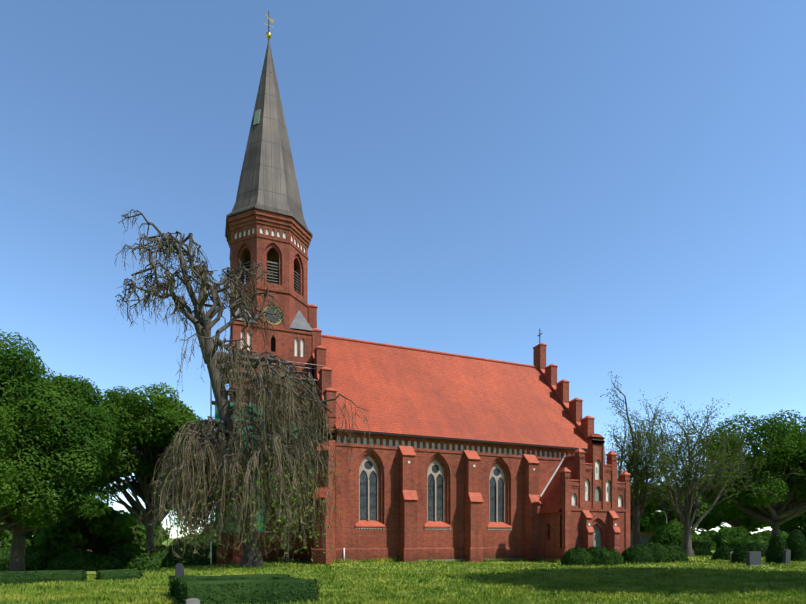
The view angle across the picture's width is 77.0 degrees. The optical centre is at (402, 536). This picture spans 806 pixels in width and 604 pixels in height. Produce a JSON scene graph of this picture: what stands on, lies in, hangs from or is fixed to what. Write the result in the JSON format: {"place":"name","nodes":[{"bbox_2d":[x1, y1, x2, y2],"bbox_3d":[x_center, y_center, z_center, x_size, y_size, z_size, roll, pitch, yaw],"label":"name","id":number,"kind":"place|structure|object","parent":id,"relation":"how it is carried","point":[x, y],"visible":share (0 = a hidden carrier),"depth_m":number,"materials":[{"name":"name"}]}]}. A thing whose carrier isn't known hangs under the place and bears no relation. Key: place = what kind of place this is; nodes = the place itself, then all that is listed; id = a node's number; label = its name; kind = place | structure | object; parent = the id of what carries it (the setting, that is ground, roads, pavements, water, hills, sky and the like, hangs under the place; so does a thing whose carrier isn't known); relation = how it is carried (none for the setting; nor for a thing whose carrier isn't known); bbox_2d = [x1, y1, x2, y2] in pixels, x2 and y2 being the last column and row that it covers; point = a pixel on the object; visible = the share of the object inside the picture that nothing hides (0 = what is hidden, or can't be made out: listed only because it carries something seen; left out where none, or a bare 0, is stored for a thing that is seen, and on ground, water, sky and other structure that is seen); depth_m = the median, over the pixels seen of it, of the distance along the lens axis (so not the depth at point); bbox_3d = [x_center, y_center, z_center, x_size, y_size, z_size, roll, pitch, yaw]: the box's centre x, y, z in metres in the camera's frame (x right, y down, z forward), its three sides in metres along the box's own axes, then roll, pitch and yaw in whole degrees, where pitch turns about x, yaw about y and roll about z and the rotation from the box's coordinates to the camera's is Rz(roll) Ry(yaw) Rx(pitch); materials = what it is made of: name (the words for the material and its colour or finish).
{"place":"outdoors","nodes":[
{"label":"outdoors","id":0,"kind":"place"},
{"bbox_2d":[0,0,805,537],"label":"sky","id":1,"kind":"structure","parent":0,"point":[622,182],"materials":[{"name":"blue"}]},
{"bbox_2d":[0,538,805,603],"bbox_3d":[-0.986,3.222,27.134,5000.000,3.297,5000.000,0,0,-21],"label":"lawn","id":2,"kind":"structure","parent":0,"point":[308,562],"depth_m":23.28,"materials":[{"name":"green plant"}]},
{"bbox_2d":[0,397,62,530],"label":"tree","id":3,"kind":"object","parent":2,"relation":"on","point":[11,476],"visible":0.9,"depth_m":34.28,"materials":[{"name":"green plant"}]},
{"bbox_2d":[0,570,87,585],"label":"hedge","id":4,"kind":"object","parent":2,"relation":"on","point":[17,577],"visible":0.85,"depth_m":17.80,"materials":[{"name":"green plant"}]},
{"bbox_2d":[0,521,94,550],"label":"tree wood","id":5,"kind":"object","parent":2,"relation":"on","point":[5,537],"visible":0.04,"depth_m":60.41,"materials":[{"name":"green plant"}]},
{"bbox_2d":[0,329,124,570],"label":"tree","id":6,"kind":"object","parent":2,"relation":"on","point":[73,440],"visible":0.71,"depth_m":37.41,"materials":[{"name":"green plant"}]},
{"bbox_2d":[30,501,137,554],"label":"tree wood","id":7,"kind":"object","parent":2,"relation":"on","point":[66,535],"visible":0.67,"depth_m":57.80,"materials":[{"name":"green plant"}]},
{"bbox_2d":[95,569,142,580],"bbox_3d":[-11.552,1.580,20.640,1.680,0.529,1.721,0,0,-30],"label":"hedge","id":8,"kind":"object","parent":2,"relation":"on","point":[120,574],"visible":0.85,"depth_m":20.01,"materials":[{"name":"green plant"}]},
{"bbox_2d":[90,511,162,551],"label":"tree wood","id":9,"kind":"object","parent":2,"relation":"on","point":[129,539],"visible":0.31,"depth_m":65.94,"materials":[{"name":"green plant"}]},
{"bbox_2d":[86,382,205,550],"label":"tree","id":10,"kind":"object","parent":2,"relation":"on","point":[147,439],"visible":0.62,"depth_m":50.23,"materials":[{"name":"green plant"}]},
{"bbox_2d":[158,524,169,541],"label":"tree wood","id":11,"kind":"object","parent":2,"relation":"on","point":[164,535],"depth_m":146.84,"materials":[{"name":"green plant"}]},
{"bbox_2d":[175,563,183,576],"bbox_3d":[-5.880,1.233,13.414,0.360,1.080,0.360,0,0,-31],"label":"gravestone","id":12,"kind":"object","parent":2,"relation":"on","point":[179,569],"visible":0.41,"depth_m":13.34,"materials":[{"name":"stone"}]},
{"bbox_2d":[185,598,199,603],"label":"gravestone","id":13,"kind":"object","parent":2,"relation":"on","point":[192,601],"visible":1,"depth_m":10.39,"materials":[{"name":"grey stone"}]},
{"bbox_2d":[167,574,320,603],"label":"hedge","id":14,"kind":"object","parent":2,"relation":"on","point":[255,588],"visible":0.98,"depth_m":12.16,"materials":[{"name":"green plant"}]},
{"bbox_2d":[114,209,374,568],"bbox_3d":[-8.647,-7.699,27.124,12.921,19.764,9.516,0,0,-21],"label":"weeping tree","id":15,"kind":"object","parent":2,"relation":"on","point":[200,477],"visible":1,"depth_m":26.41,"materials":[{"name":"brown plant"}]},
{"bbox_2d":[217,11,313,564],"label":"church tower","id":16,"kind":"structure","parent":2,"relation":"on","point":[266,225],"depth_m":33.94,"materials":[{"name":"brick"}]},
{"bbox_2d":[210,357,324,563],"bbox_3d":[-9.283,-4.839,34.358,7.048,13.019,4.554,0,0,-21],"label":"tower scaffold","id":17,"kind":"object","parent":2,"relation":"on","point":[216,417],"visible":0.02,"depth_m":32.06,"materials":[{"name":"silver metal"}]},
{"bbox_2d":[230,556,560,563],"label":"wall grass tufts","id":18,"kind":"object","parent":2,"relation":"on","point":[496,559],"visible":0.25,"depth_m":33.31,"materials":[{"name":"green plant"}]},
{"bbox_2d":[0,519,805,570],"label":"boundary bushes","id":19,"kind":"object","parent":2,"relation":"on","point":[117,556],"visible":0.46,"depth_m":54.21,"materials":[{"name":"green plant"}]},
{"bbox_2d":[308,304,594,564],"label":"church nave","id":20,"kind":"structure","parent":2,"relation":"on","point":[468,454],"depth_m":34.83,"materials":[{"name":"brick"}]},
{"bbox_2d":[538,433,630,560],"bbox_3d":[12.691,-1.690,35.615,5.950,10.720,4.151,0,0,-21],"label":"church annex","id":21,"kind":"object","parent":2,"relation":"on","point":[585,496],"visible":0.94,"depth_m":34.36,"materials":[{"name":"brick"}]},
{"bbox_2d":[561,542,688,565],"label":"bushes","id":22,"kind":"object","parent":2,"relation":"on","point":[651,552],"visible":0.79,"depth_m":31.76,"materials":[{"name":"green plant"}]},
{"bbox_2d":[630,482,646,530],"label":"tree","id":23,"kind":"object","parent":2,"relation":"on","point":[632,489],"visible":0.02,"depth_m":84.12,"materials":[{"name":"green plant"}]},
{"bbox_2d":[595,371,685,545],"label":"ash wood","id":24,"kind":"object","parent":2,"relation":"on","point":[637,510],"visible":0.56,"depth_m":47.43,"materials":[{"name":"brown plant"}]},
{"bbox_2d":[630,509,654,546],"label":"orange house roof","id":25,"kind":"structure","parent":2,"relation":"on","point":[645,536],"depth_m":84.56,"materials":[{"name":"black"}]},
{"bbox_2d":[631,486,717,531],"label":"tree wood","id":26,"kind":"object","parent":2,"relation":"on","point":[651,517],"visible":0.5,"depth_m":77.63,"materials":[{"name":"green plant"}]},
{"bbox_2d":[673,484,723,532],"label":"tree wood","id":27,"kind":"object","parent":2,"relation":"on","point":[702,531],"depth_m":96.07,"materials":[{"name":"green plant"}]},
{"bbox_2d":[615,390,805,556],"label":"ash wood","id":28,"kind":"object","parent":2,"relation":"on","point":[686,480],"visible":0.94,"depth_m":42.66,"materials":[{"name":"green plant"}]},
{"bbox_2d":[656,529,805,563],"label":"bushes","id":29,"kind":"object","parent":2,"relation":"on","point":[794,543],"visible":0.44,"depth_m":34.06,"materials":[{"name":"green plant"}]},
{"bbox_2d":[692,502,785,531],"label":"tree wood","id":30,"kind":"object","parent":2,"relation":"on","point":[749,524],"visible":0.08,"depth_m":77.89,"materials":[{"name":"green plant"}]},
{"bbox_2d":[697,409,805,539],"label":"tree","id":31,"kind":"object","parent":2,"relation":"on","point":[792,439],"visible":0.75,"depth_m":44.88,"materials":[{"name":"green plant"}]},
{"bbox_2d":[745,551,762,565],"bbox_3d":[19.972,1.301,28.785,1.460,0.980,0.340,0,0,-31],"label":"gravestone","id":32,"kind":"object","parent":2,"relation":"on","point":[754,558],"visible":0.71,"depth_m":28.60,"materials":[{"name":"stone"}]},
{"bbox_2d":[767,520,805,530],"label":"tree wood","id":33,"kind":"object","parent":2,"relation":"on","point":[784,524],"visible":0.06,"depth_m":86.83,"materials":[{"name":"green plant"}]},
{"bbox_2d":[782,549,791,564],"bbox_3d":[22.598,1.253,29.862,0.760,1.080,0.340,0,0,-31],"label":"gravestone","id":34,"kind":"object","parent":2,"relation":"on","point":[786,555],"visible":0.62,"depth_m":29.75,"materials":[{"name":"stone"}]},
{"bbox_2d":[788,482,805,526],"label":"tree wood","id":35,"kind":"object","parent":2,"relation":"on","point":[799,519],"visible":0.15,"depth_m":63.00,"materials":[{"name":"green plant"}]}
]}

